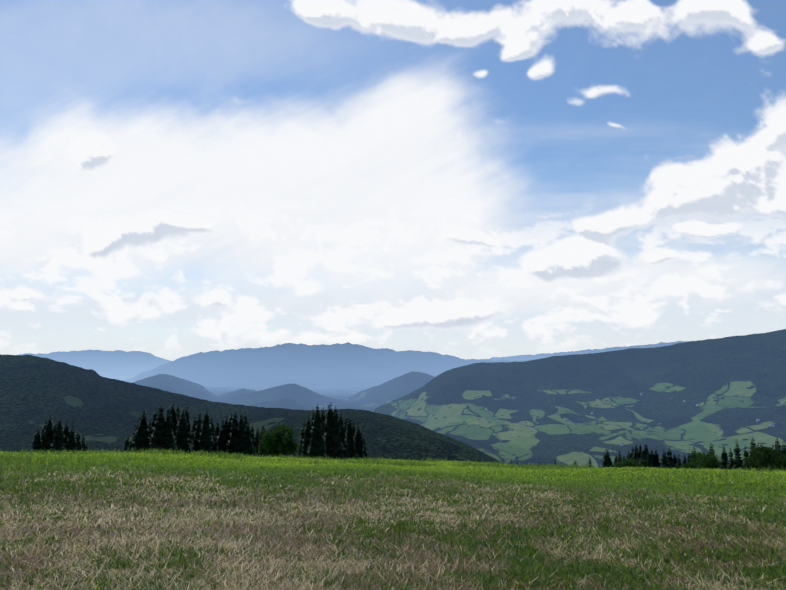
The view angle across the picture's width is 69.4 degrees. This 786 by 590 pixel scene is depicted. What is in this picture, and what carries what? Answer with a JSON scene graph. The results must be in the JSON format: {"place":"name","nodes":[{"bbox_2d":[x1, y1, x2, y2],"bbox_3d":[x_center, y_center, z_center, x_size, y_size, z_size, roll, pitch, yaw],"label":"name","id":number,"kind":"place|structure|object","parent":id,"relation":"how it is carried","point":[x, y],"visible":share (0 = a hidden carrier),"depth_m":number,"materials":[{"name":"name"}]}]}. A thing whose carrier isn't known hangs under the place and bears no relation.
{"place":"outdoors","nodes":[
{"label":"outdoors","id":0,"kind":"place"},
{"bbox_2d":[0,0,785,360],"bbox_3d":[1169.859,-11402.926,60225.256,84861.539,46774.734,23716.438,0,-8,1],"label":"cloud","id":1,"kind":"structure","parent":0,"point":[396,212],"depth_m":65075.94,"materials":[{"name":"white"}]},
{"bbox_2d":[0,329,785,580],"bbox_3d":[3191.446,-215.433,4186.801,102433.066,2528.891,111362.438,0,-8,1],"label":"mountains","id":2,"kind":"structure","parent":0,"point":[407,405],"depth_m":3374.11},
{"bbox_2d":[0,448,785,589],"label":"grass","id":3,"kind":"structure","parent":2,"relation":"on","point":[604,532],"depth_m":8.38,"materials":[{"name":"green plant"}]},
{"bbox_2d":[32,400,785,469],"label":"spruces","id":4,"kind":"object","parent":2,"relation":"on","point":[329,435],"visible":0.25,"depth_m":197.13,"materials":[{"name":"green plant"}]},
{"bbox_2d":[253,421,785,470],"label":"deciduous trees","id":5,"kind":"object","parent":2,"relation":"on","point":[274,440],"visible":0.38,"depth_m":135.64,"materials":[{"name":"green plant"}]},
{"bbox_2d":[0,0,785,211],"label":"sky","id":6,"kind":"structure","parent":0,"point":[683,92],"materials":[{"name":"blue"}]}
]}

